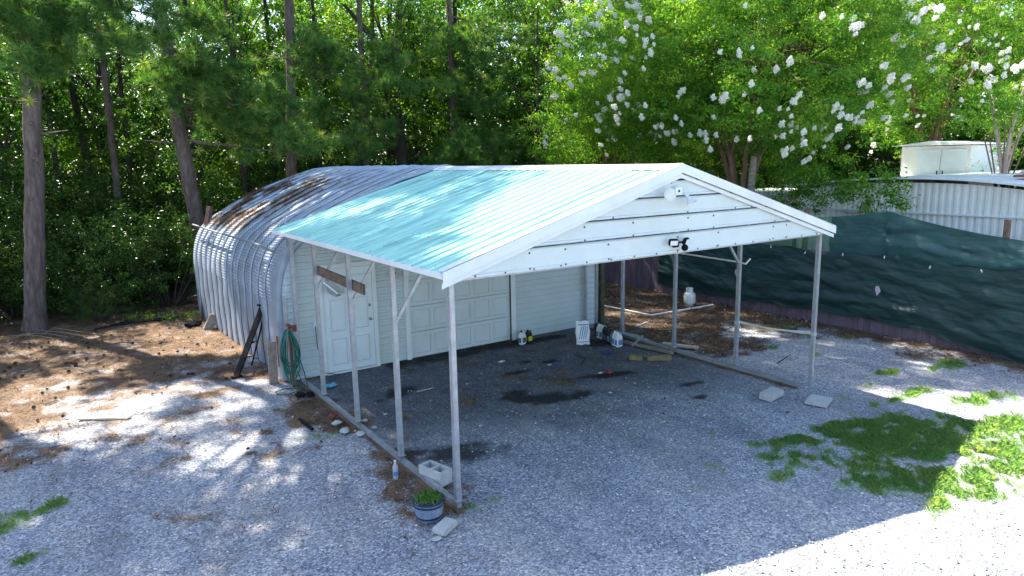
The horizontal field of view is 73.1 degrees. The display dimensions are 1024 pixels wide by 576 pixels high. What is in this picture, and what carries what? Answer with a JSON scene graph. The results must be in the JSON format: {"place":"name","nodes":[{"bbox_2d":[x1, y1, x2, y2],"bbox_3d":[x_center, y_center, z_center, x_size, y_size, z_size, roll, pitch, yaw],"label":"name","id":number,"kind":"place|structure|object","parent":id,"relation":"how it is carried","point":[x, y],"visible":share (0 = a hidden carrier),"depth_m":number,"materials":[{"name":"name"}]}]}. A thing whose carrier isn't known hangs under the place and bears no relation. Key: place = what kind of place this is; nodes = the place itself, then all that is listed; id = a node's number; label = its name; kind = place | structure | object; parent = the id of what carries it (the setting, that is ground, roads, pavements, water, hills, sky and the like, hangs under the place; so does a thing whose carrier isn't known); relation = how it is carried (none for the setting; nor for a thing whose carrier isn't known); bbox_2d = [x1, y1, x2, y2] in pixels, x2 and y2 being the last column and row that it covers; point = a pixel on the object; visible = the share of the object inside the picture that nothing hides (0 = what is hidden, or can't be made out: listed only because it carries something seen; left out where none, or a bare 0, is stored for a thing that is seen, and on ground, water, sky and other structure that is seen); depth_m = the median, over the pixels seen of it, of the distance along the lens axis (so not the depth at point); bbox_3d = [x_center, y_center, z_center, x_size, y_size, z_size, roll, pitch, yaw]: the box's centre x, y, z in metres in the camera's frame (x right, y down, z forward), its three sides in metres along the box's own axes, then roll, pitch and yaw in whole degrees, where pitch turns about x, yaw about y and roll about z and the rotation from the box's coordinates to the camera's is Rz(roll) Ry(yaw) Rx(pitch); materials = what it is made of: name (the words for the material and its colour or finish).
{"place":"outdoors","nodes":[
{"label":"outdoors","id":0,"kind":"place"},
{"bbox_2d":[1,0,1021,174],"label":"sky","id":1,"kind":"structure","parent":0,"point":[138,15],"materials":[{"name":"white"}]},
{"bbox_2d":[0,164,1023,575],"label":"ground","id":2,"kind":"structure","parent":0,"point":[492,414],"depth_m":9.21,"materials":[{"name":"gravel"}]},
{"bbox_2d":[0,36,74,260],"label":"hardwood tree","id":3,"kind":"object","parent":2,"relation":"on","point":[14,172],"visible":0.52,"depth_m":19.91,"materials":[{"name":"green plant"}]},
{"bbox_2d":[0,211,74,323],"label":"shrub","id":4,"kind":"object","parent":2,"relation":"on","point":[18,311],"visible":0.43,"depth_m":18.16,"materials":[{"name":"green plant"}]},
{"bbox_2d":[0,175,111,283],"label":"shrub","id":5,"kind":"object","parent":2,"relation":"on","point":[57,203],"visible":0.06,"depth_m":22.11,"materials":[{"name":"green plant"}]},
{"bbox_2d":[42,76,76,288],"bbox_3d":[-14.597,-6.370,21.904,0.910,13.004,0.319,-2,10,-4],"label":"bare tree","id":6,"kind":"object","parent":2,"relation":"on","point":[53,152],"visible":0.17,"depth_m":22.18,"materials":[{"name":"brown plant"}]},
{"bbox_2d":[0,29,123,259],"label":"hardwood tree","id":7,"kind":"object","parent":2,"relation":"on","point":[59,113],"visible":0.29,"depth_m":22.26,"materials":[{"name":"green plant"}]},
{"bbox_2d":[0,175,130,304],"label":"shrub","id":8,"kind":"object","parent":2,"relation":"on","point":[5,226],"visible":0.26,"depth_m":19.72,"materials":[{"name":"green plant"}]},
{"bbox_2d":[0,34,134,190],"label":"hardwood tree","id":9,"kind":"object","parent":2,"relation":"on","point":[69,159],"visible":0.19,"depth_m":24.57,"materials":[{"name":"green plant"}]},
{"bbox_2d":[3,166,139,278],"bbox_3d":[-16.631,-2.381,24.609,5.611,4.334,5.491,4,12,28],"label":"shrub","id":10,"kind":"object","parent":2,"relation":"on","point":[68,174],"visible":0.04,"depth_m":23.71,"materials":[{"name":"green plant"}]},
{"bbox_2d":[6,214,161,316],"bbox_3d":[-11.432,-0.679,18.869,3.239,2.823,3.812,1,11,11],"label":"shrub","id":11,"kind":"object","parent":2,"relation":"on","point":[92,265],"visible":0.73,"depth_m":18.37,"materials":[{"name":"green plant"}]},
{"bbox_2d":[2,159,171,288],"bbox_3d":[-14.416,-2.117,22.711,5.948,4.405,5.055,-3,11,-11],"label":"shrub","id":12,"kind":"object","parent":2,"relation":"on","point":[50,207],"visible":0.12,"depth_m":22.21,"materials":[{"name":"green plant"}]},
{"bbox_2d":[67,68,108,276],"bbox_3d":[-15.158,-6.748,24.032,0.699,13.014,0.499,-8,12,-33],"label":"bare tree","id":13,"kind":"object","parent":2,"relation":"on","point":[76,110],"visible":0.17,"depth_m":24.13,"materials":[{"name":"brown plant"}]},
{"bbox_2d":[0,0,185,331],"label":"pine tree","id":14,"kind":"object","parent":2,"relation":"on","point":[30,29],"visible":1,"depth_m":16.26,"materials":[{"name":"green plant"}]},
{"bbox_2d":[66,280,133,324],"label":"shrub","id":15,"kind":"object","parent":2,"relation":"on","point":[106,302],"visible":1,"depth_m":17.81,"materials":[{"name":"green plant"}]},
{"bbox_2d":[0,9,201,221],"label":"hardwood tree","id":16,"kind":"object","parent":2,"relation":"on","point":[92,93],"visible":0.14,"depth_m":24.65,"materials":[{"name":"green plant"}]},
{"bbox_2d":[77,415,131,419],"bbox_3d":[-6.477,2.061,10.986,0.800,0.028,0.140,-1,10,1],"label":"plank","id":17,"kind":"object","parent":2,"relation":"on","point":[106,417],"visible":1,"depth_m":10.95,"materials":[{"name":"wood"}]},
{"bbox_2d":[55,5,159,284],"bbox_3d":[-13.679,-12.244,23.332,10.191,24.003,11.192,6,13,35],"label":"pine tree","id":18,"kind":"object","parent":2,"relation":"on","point":[110,129],"visible":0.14,"depth_m":21.84,"materials":[{"name":"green plant"}]},
{"bbox_2d":[14,161,210,282],"bbox_3d":[-12.824,-2.133,22.946,5.442,4.295,5.561,5,12,32],"label":"shrub","id":19,"kind":"object","parent":2,"relation":"on","point":[87,169],"visible":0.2,"depth_m":22.70,"materials":[{"name":"green plant"}]},
{"bbox_2d":[46,186,191,298],"bbox_3d":[-11.922,-1.378,20.806,4.765,3.529,4.049,8,14,40],"label":"shrub","id":20,"kind":"object","parent":2,"relation":"on","point":[116,224],"visible":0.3,"depth_m":20.25,"materials":[{"name":"green plant"}]},
{"bbox_2d":[112,5,136,202],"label":"bare tree","id":21,"kind":"object","parent":2,"relation":"on","point":[121,95],"visible":0.33,"depth_m":23.94,"materials":[{"name":"brown plant"}]},
{"bbox_2d":[94,211,197,308],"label":"shrub","id":22,"kind":"object","parent":2,"relation":"on","point":[155,288],"visible":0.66,"depth_m":19.26,"materials":[{"name":"green plant"}]},
{"bbox_2d":[82,155,216,246],"bbox_3d":[-12.717,-2.523,24.776,5.039,4.391,5.930,-3,11,-11],"label":"shrub","id":23,"kind":"object","parent":2,"relation":"on","point":[160,181],"visible":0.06,"depth_m":23.57,"materials":[{"name":"green plant"}]},
{"bbox_2d":[45,0,284,197],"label":"hardwood tree","id":24,"kind":"object","parent":2,"relation":"on","point":[150,23],"visible":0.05,"depth_m":28.00,"materials":[{"name":"green plant"}]},
{"bbox_2d":[77,5,257,221],"bbox_3d":[-11.701,-5.048,23.779,6.241,9.628,6.631,6,13,34],"label":"hardwood tree","id":25,"kind":"object","parent":2,"relation":"on","point":[171,160],"visible":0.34,"depth_m":23.37,"materials":[{"name":"green plant"}]},
{"bbox_2d":[101,163,239,280],"bbox_3d":[-11.318,-2.335,24.174,5.306,4.188,5.422,-5,11,-21],"label":"shrub","id":26,"kind":"object","parent":2,"relation":"on","point":[143,206],"visible":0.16,"depth_m":22.95,"materials":[{"name":"green plant"}]},
{"bbox_2d":[137,176,237,290],"bbox_3d":[-10.134,-1.865,22.876,4.211,3.670,4.955,-4,11,-17],"label":"shrub","id":27,"kind":"object","parent":2,"relation":"on","point":[201,190],"visible":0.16,"depth_m":21.85,"materials":[{"name":"green plant"}]},
{"bbox_2d":[120,140,271,197],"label":"shrub","id":28,"kind":"object","parent":2,"relation":"on","point":[149,155],"visible":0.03,"depth_m":28.23,"materials":[{"name":"green plant"}]},
{"bbox_2d":[201,206,212,318],"bbox_3d":[-7.946,-0.662,18.023,0.202,2.921,0.620,5,12,31],"label":"leaning post","id":29,"kind":"object","parent":2,"relation":"on","point":[208,213],"visible":0.32,"depth_m":17.93,"materials":[{"name":"wood"}]},
{"bbox_2d":[203,0,247,194],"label":"bare tree","id":30,"kind":"object","parent":2,"relation":"on","point":[243,175],"visible":0.28,"depth_m":24.48,"materials":[{"name":"brown plant"}]},
{"bbox_2d":[111,0,340,199],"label":"hardwood tree","id":31,"kind":"object","parent":2,"relation":"on","point":[263,42],"visible":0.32,"depth_m":26.15,"materials":[{"name":"green plant"}]},
{"bbox_2d":[122,0,353,243],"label":"pine tree","id":32,"kind":"object","parent":2,"relation":"on","point":[186,73],"visible":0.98,"depth_m":19.42,"materials":[{"name":"green plant"}]},
{"bbox_2d":[205,170,276,213],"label":"shrub","id":33,"kind":"object","parent":2,"relation":"on","point":[257,183],"visible":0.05,"depth_m":26.13,"materials":[{"name":"green plant"}]},
{"bbox_2d":[230,304,262,378],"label":"ladder","id":34,"kind":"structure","parent":2,"relation":"on","point":[247,347],"depth_m":13.29,"materials":[{"name":"black metal"}]},
{"bbox_2d":[199,144,332,204],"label":"shrub","id":35,"kind":"object","parent":2,"relation":"on","point":[265,170],"visible":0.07,"depth_m":27.61,"materials":[{"name":"green plant"}]},
{"bbox_2d":[191,1,344,184],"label":"hardwood tree","id":36,"kind":"object","parent":2,"relation":"on","point":[274,28],"visible":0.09,"depth_m":29.24,"materials":[{"name":"green plant"}]},
{"bbox_2d":[263,0,277,182],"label":"bare tree","id":37,"kind":"object","parent":2,"relation":"on","point":[267,36],"visible":0.3,"depth_m":27.61,"materials":[{"name":"brown plant"}]},
{"bbox_2d":[267,342,277,384],"bbox_3d":[-4.348,1.365,12.548,0.173,0.784,0.050,-8,12,-33],"label":"wooden stake","id":38,"kind":"object","parent":2,"relation":"on","point":[272,362],"visible":1,"depth_m":12.53,"materials":[{"name":"grey wood"}]},
{"bbox_2d":[286,323,296,386],"bbox_3d":[-3.878,1.191,12.255,0.179,1.171,0.145,-8,12,-33],"label":"hose hanger","id":39,"kind":"object","parent":2,"relation":"on","point":[293,327],"visible":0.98,"depth_m":12.24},
{"bbox_2d":[275,329,307,394],"bbox_3d":[-3.898,1.268,12.035,0.315,1.100,0.564,7,13,37],"label":"garden hose","id":40,"kind":"object","parent":39,"relation":"hanging from","point":[283,358],"visible":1,"depth_m":12.04,"materials":[{"name":"rubber"}]},
{"bbox_2d":[295,0,321,167],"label":"bare tree","id":41,"kind":"object","parent":2,"relation":"on","point":[319,160],"visible":0.23,"depth_m":27.82,"materials":[{"name":"brown plant"}]},
{"bbox_2d":[238,0,386,190],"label":"hardwood tree","id":42,"kind":"object","parent":2,"relation":"on","point":[299,6],"visible":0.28,"depth_m":27.69,"materials":[{"name":"green plant"}]},
{"bbox_2d":[242,0,414,177],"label":"hardwood tree","id":43,"kind":"object","parent":2,"relation":"on","point":[324,92],"visible":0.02,"depth_m":30.57,"materials":[{"name":"green plant"}]},
{"bbox_2d":[267,0,394,177],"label":"pine tree","id":44,"kind":"object","parent":2,"relation":"on","point":[328,55],"visible":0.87,"depth_m":22.32,"materials":[{"name":"green plant"}]},
{"bbox_2d":[295,0,464,165],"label":"hardwood tree","id":45,"kind":"object","parent":2,"relation":"on","point":[417,120],"visible":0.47,"depth_m":27.89,"materials":[{"name":"green plant"}]},
{"bbox_2d":[302,384,464,513],"bbox_3d":[-2.163,2.135,10.135,0.100,0.034,5.700,-8,12,-33],"label":"sill board","id":46,"kind":"object","parent":2,"relation":"on","point":[415,477],"visible":0.61,"depth_m":9.32,"materials":[{"name":"wood"}]},
{"bbox_2d":[354,0,418,165],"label":"bare tree","id":47,"kind":"object","parent":2,"relation":"on","point":[359,163],"visible":0.14,"depth_m":28.25,"materials":[{"name":"brown plant"}]},
{"bbox_2d":[343,0,431,165],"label":"bare tree","id":48,"kind":"object","parent":2,"relation":"on","point":[401,153],"visible":0.34,"depth_m":28.44,"materials":[{"name":"brown plant"}]},
{"bbox_2d":[332,0,457,165],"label":"pine tree","id":49,"kind":"object","parent":2,"relation":"on","point":[380,127],"visible":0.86,"depth_m":24.73,"materials":[{"name":"green plant"}]},
{"bbox_2d":[192,164,598,380],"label":"steel arch building","id":50,"kind":"structure","parent":2,"relation":"on","point":[242,274],"depth_m":14.31,"materials":[{"name":"silver metal"}]},
{"bbox_2d":[206,172,362,235],"bbox_3d":[-5.504,-2.091,16.625,2.871,1.356,5.538,-8,12,-33],"label":"roof straw","id":51,"kind":"object","parent":50,"relation":"on","point":[255,211],"visible":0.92,"depth_m":16.61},
{"bbox_2d":[323,279,344,296],"bbox_3d":[-3.293,-0.021,12.637,0.462,0.332,0.206,5,12,31],"label":"porch light","id":52,"kind":"object","parent":50,"relation":"attached to","point":[333,289],"visible":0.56,"depth_m":12.57,"materials":[{"name":"metal"}]},
{"bbox_2d":[322,265,375,372],"bbox_3d":[-3.070,0.587,13.104,0.955,1.960,0.110,-8,12,-33],"label":"door","id":53,"kind":"structure","parent":50,"relation":"in","point":[335,308],"depth_m":13.13,"materials":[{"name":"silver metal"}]},
{"bbox_2d":[408,271,509,357],"bbox_3d":[-1.055,0.239,14.446,2.387,2.112,0.043,-8,12,-33],"label":"garage door","id":54,"kind":"structure","parent":50,"relation":"in","point":[482,315],"depth_m":14.47,"materials":[{"name":"metal"}]},
{"bbox_2d":[402,7,418,161],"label":"bare tree","id":55,"kind":"object","parent":2,"relation":"on","point":[414,127],"visible":0.21,"depth_m":31.00,"materials":[{"name":"brown plant"}]},
{"bbox_2d":[404,488,448,523],"bbox_3d":[-0.892,2.407,7.692,0.452,0.329,0.471,2,11,18],"label":"planter","id":56,"kind":"object","parent":2,"relation":"on","point":[428,506],"visible":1,"depth_m":7.59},
{"bbox_2d":[346,0,515,165],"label":"hardwood tree","id":57,"kind":"object","parent":2,"relation":"on","point":[414,37],"visible":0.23,"depth_m":30.17,"materials":[{"name":"green plant"}]},
{"bbox_2d":[419,460,451,486],"bbox_3d":[-0.951,2.305,8.582,0.400,0.190,0.200,8,14,41],"label":"cinder block","id":58,"kind":"object","parent":2,"relation":"on","point":[439,474],"depth_m":8.50,"materials":[{"name":"concrete"}]},
{"bbox_2d":[432,517,457,536],"bbox_3d":[-0.722,2.577,7.465,0.170,0.070,0.270,6,14,27],"label":"paving stone","id":59,"kind":"object","parent":2,"relation":"on","point":[444,526],"visible":1,"depth_m":7.42,"materials":[{"name":"concrete"}]},
{"bbox_2d":[373,10,531,165],"bbox_3d":[-3.696,-8.111,34.099,8.530,11.605,7.332,-8,13,-35],"label":"hardwood tree","id":60,"kind":"object","parent":2,"relation":"on","point":[427,76],"visible":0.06,"depth_m":32.36,"materials":[{"name":"green plant"}]},
{"bbox_2d":[400,1,527,160],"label":"hardwood tree","id":61,"kind":"object","parent":2,"relation":"on","point":[487,44],"visible":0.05,"depth_m":34.01,"materials":[{"name":"green plant"}]},
{"bbox_2d":[416,0,536,165],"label":"pine tree","id":62,"kind":"object","parent":2,"relation":"on","point":[455,39],"visible":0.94,"depth_m":27.46,"materials":[{"name":"green plant"}]},
{"bbox_2d":[0,280,991,575],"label":"pine straw","id":63,"kind":"object","parent":2,"relation":"on","point":[264,372],"visible":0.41,"depth_m":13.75,"materials":[{"name":"plant"}]},
{"bbox_2d":[95,315,186,329],"bbox_3d":[-9.465,0.834,17.829,2.331,0.072,0.632,-8,12,-33],"label":"drain hose","id":64,"kind":"object","parent":63,"relation":"on","point":[127,322],"visible":0.85,"depth_m":17.58,"materials":[{"name":"black plastic"}]},
{"bbox_2d":[604,304,712,315],"bbox_3d":[3.413,0.541,18.095,3.669,0.054,1.460,1,11,13],"label":"white pipe","id":65,"kind":"object","parent":63,"relation":"on","point":[658,313],"visible":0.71,"depth_m":17.87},
{"bbox_2d":[0,0,1023,233],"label":"wood","id":66,"kind":"object","parent":2,"relation":"on","point":[468,8],"visible":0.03,"depth_m":32.82,"materials":[{"name":"green plant"}]},
{"bbox_2d":[427,0,620,165],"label":"hardwood tree","id":67,"kind":"object","parent":2,"relation":"on","point":[533,97],"visible":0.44,"depth_m":30.21,"materials":[{"name":"green plant"}]},
{"bbox_2d":[474,0,602,164],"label":"hardwood tree","id":68,"kind":"object","parent":2,"relation":"on","point":[496,48],"visible":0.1,"depth_m":36.75,"materials":[{"name":"green plant"}]},
{"bbox_2d":[485,0,603,164],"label":"hardwood tree","id":69,"kind":"object","parent":2,"relation":"on","point":[545,12],"visible":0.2,"depth_m":33.05,"materials":[{"name":"green plant"}]},
{"bbox_2d":[271,163,835,508],"bbox_3d":[0.408,-0.199,11.947,7.091,3.803,6.605,-8,12,-33],"label":"carport","id":70,"kind":"object","parent":2,"relation":"on","point":[450,226],"visible":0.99,"depth_m":9.32,"materials":[{"name":"metal"}]},
{"bbox_2d":[317,266,365,294],"bbox_3d":[-2.628,-0.133,10.495,0.035,0.190,2.002,-8,12,-33],"label":"board","id":71,"kind":"object","parent":70,"relation":"attached to","point":[339,279],"visible":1,"depth_m":10.44,"materials":[{"name":"wood"}]},
{"bbox_2d":[668,237,689,250],"bbox_3d":[2.181,-0.565,9.039,0.360,0.178,0.153,-8,12,-33],"label":"floodlight","id":72,"kind":"object","parent":70,"relation":"attached to","point":[673,243],"visible":1,"depth_m":9.04,"materials":[{"name":"black plastic"}]},
{"bbox_2d":[664,187,696,205],"bbox_3d":[2.135,-1.167,8.864,0.550,0.250,0.212,-8,12,-33],"label":"security light","id":73,"kind":"object","parent":70,"relation":"attached to","point":[670,194],"visible":1,"depth_m":8.89,"materials":[{"name":"plastic"}]},
{"bbox_2d":[734,321,816,335],"bbox_3d":[4.543,0.751,12.031,0.119,0.294,1.628,-8,12,-33],"label":"rope","id":74,"kind":"object","parent":70,"relation":"attached to","point":[754,325],"visible":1,"depth_m":12.03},
{"bbox_2d":[598,239,604,322],"bbox_3d":[2.145,-0.292,16.596,0.120,2.300,0.120,-8,12,-33],"label":"mossy post","id":75,"kind":"object","parent":2,"relation":"on","point":[601,296],"visible":0.6,"depth_m":16.62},
{"bbox_2d":[518,0,732,218],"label":"crape myrtle","id":76,"kind":"object","parent":2,"relation":"on","point":[590,138],"visible":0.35,"depth_m":22.86,"materials":[{"name":"green plant"}]},
{"bbox_2d":[577,46,717,220],"bbox_3d":[5.957,-6.335,30.422,6.240,9.062,5.874,9,15,44],"label":"hardwood tree","id":77,"kind":"object","parent":2,"relation":"on","point":[708,172],"visible":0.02,"depth_m":30.30,"materials":[{"name":"green plant"}]},
{"bbox_2d":[623,340,673,354],"bbox_3d":[2.807,1.228,14.398,0.080,0.060,1.311,-10,14,-40],"label":"timber plank","id":78,"kind":"object","parent":2,"relation":"on","point":[649,347],"visible":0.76,"depth_m":14.31,"materials":[{"name":"brown wood"}]},
{"bbox_2d":[647,354,671,360],"bbox_3d":[2.888,1.369,13.561,0.477,0.100,0.100,-1,10,-1],"label":"timber block","id":79,"kind":"object","parent":2,"relation":"on","point":[668,357],"depth_m":13.51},
{"bbox_2d":[684,287,695,305],"bbox_3d":[4.773,0.228,18.557,0.310,0.465,0.310,-8,12,-33],"label":"propane tank","id":80,"kind":"object","parent":2,"relation":"on","point":[689,297],"visible":1,"depth_m":18.45,"materials":[{"name":"silver metal"}]},
{"bbox_2d":[589,328,796,388],"bbox_3d":[3.280,1.305,14.061,0.085,0.030,5.600,-8,12,-33],"label":"sill board","id":81,"kind":"object","parent":2,"relation":"on","point":[752,375],"visible":0.55,"depth_m":12.91,"materials":[{"name":"wood"}]},
{"bbox_2d":[668,27,792,185],"bbox_3d":[9.645,-8.099,33.361,7.342,11.327,7.801,-4,11,-14],"label":"hardwood tree","id":82,"kind":"object","parent":2,"relation":"on","point":[719,167],"visible":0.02,"depth_m":31.91,"materials":[{"name":"green plant"}]},
{"bbox_2d":[747,156,756,191],"bbox_3d":[6.711,-1.736,19.519,0.216,3.906,0.235,-8,12,-33],"label":"dead stump","id":83,"kind":"object","parent":2,"relation":"on","point":[752,174],"visible":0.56,"depth_m":19.18,"materials":[{"name":"grey wood"}]},
{"bbox_2d":[546,0,970,214],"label":"crape myrtle","id":84,"kind":"object","parent":2,"relation":"on","point":[748,94],"visible":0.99,"depth_m":17.44,"materials":[{"name":"green plant"}]},
{"bbox_2d":[759,387,783,401],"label":"concrete block","id":85,"kind":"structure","parent":2,"relation":"on","point":[771,394],"depth_m":11.27,"materials":[{"name":"concrete"}]},
{"bbox_2d":[755,188,798,209],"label":"outbuilding","id":86,"kind":"structure","parent":2,"relation":"on","point":[760,191],"depth_m":21.32,"materials":[{"name":"metal"}]},
{"bbox_2d":[605,209,1011,359],"bbox_3d":[7.133,-0.515,16.323,0.150,2.640,20.013,-8,12,-33],"label":"board fence","id":87,"kind":"object","parent":2,"relation":"on","point":[641,273],"visible":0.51,"depth_m":16.98,"materials":[{"name":"wood"}]},
{"bbox_2d":[670,217,831,250],"bbox_3d":[5.893,-1.543,17.857,0.047,0.877,5.000,-8,12,-33],"label":"netting","id":88,"kind":"object","parent":87,"relation":"attached to","point":[809,242],"visible":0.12,"depth_m":16.35,"materials":[{"name":"fabric"}]},
{"bbox_2d":[829,211,890,255],"bbox_3d":[7.644,-1.182,15.250,0.045,1.080,1.320,-8,12,-33],"label":"netting","id":89,"kind":"object","parent":87,"relation":"attached to","point":[864,234],"visible":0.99,"depth_m":15.22,"materials":[{"name":"fabric"}]},
{"bbox_2d":[884,212,1023,270],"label":"netting","id":90,"kind":"object","parent":87,"relation":"attached to","point":[924,242],"visible":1,"depth_m":13.72,"materials":[{"name":"fabric"}]},
{"bbox_2d":[804,394,832,407],"bbox_3d":[4.911,1.807,11.067,0.340,0.045,0.420,8,15,35],"label":"paving slab","id":91,"kind":"object","parent":2,"relation":"on","point":[818,400],"depth_m":11.02,"materials":[{"name":"concrete"}]},
{"bbox_2d":[739,15,917,187],"bbox_3d":[12.596,-8.701,30.951,7.327,13.266,7.810,-3,11,-10],"label":"hardwood tree","id":92,"kind":"object","parent":2,"relation":"on","point":[822,158],"visible":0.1,"depth_m":30.79,"materials":[{"name":"green plant"}]},
{"bbox_2d":[657,243,1023,364],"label":"shade cloth","id":93,"kind":"object","parent":2,"relation":"on","point":[979,309],"visible":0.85,"depth_m":14.88,"materials":[{"name":"fabric"}]},
{"bbox_2d":[784,170,1023,240],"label":"trailer home","id":94,"kind":"object","parent":2,"relation":"on","point":[985,210],"visible":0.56,"depth_m":16.07,"materials":[{"name":"metal"}]},
{"bbox_2d":[808,0,1021,183],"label":"hardwood tree","id":95,"kind":"object","parent":2,"relation":"on","point":[863,149],"visible":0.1,"depth_m":29.02,"materials":[{"name":"green plant"}]},
{"bbox_2d":[813,0,1023,158],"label":"crape myrtle","id":96,"kind":"object","parent":2,"relation":"on","point":[961,27],"visible":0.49,"depth_m":22.98,"materials":[{"name":"green plant"}]},
{"bbox_2d":[841,0,1014,171],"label":"hardwood tree","id":97,"kind":"object","parent":2,"relation":"on","point":[924,95],"visible":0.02,"depth_m":30.91,"materials":[{"name":"green plant"}]},
{"bbox_2d":[891,141,1013,187],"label":"shed","id":98,"kind":"structure","parent":2,"relation":"on","point":[937,157],"depth_m":20.98,"materials":[{"name":"metal"}]},
{"bbox_2d":[915,149,940,182],"bbox_3d":[12.813,-3.559,21.316,0.045,1.400,0.680,-8,12,-33],"label":"door","id":99,"kind":"structure","parent":98,"relation":"in","point":[928,161],"depth_m":21.26,"materials":[{"name":"white plastic"}]},
{"bbox_2d":[939,149,966,183],"bbox_3d":[13.214,-3.459,20.727,0.045,1.400,0.680,-8,12,-33],"label":"door","id":100,"kind":"structure","parent":98,"relation":"in","point":[953,161],"depth_m":20.68,"materials":[{"name":"white plastic"}]},
{"bbox_2d":[933,0,1023,189],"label":"hardwood tree","id":101,"kind":"object","parent":2,"relation":"on","point":[1020,142],"visible":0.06,"depth_m":26.23,"materials":[{"name":"green plant"}]},
{"bbox_2d":[945,60,1023,187],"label":"crape myrtle","id":102,"kind":"object","parent":2,"relation":"on","point":[1006,159],"visible":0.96,"depth_m":17.98,"materials":[{"name":"green plant"}]},
{"bbox_2d":[0,322,1023,567],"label":"grass","id":103,"kind":"structure","parent":0,"point":[938,444],"depth_m":9.15,"materials":[{"name":"plant"}]},
{"bbox_2d":[575,320,589,344],"bbox_3d":[1.521,0.962,14.824,0.318,0.520,0.158,-3,11,-8],"label":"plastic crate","id":104,"kind":"object","parent":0,"point":[582,331],"visible":1,"depth_m":14.80,"materials":[{"name":"plastic"}]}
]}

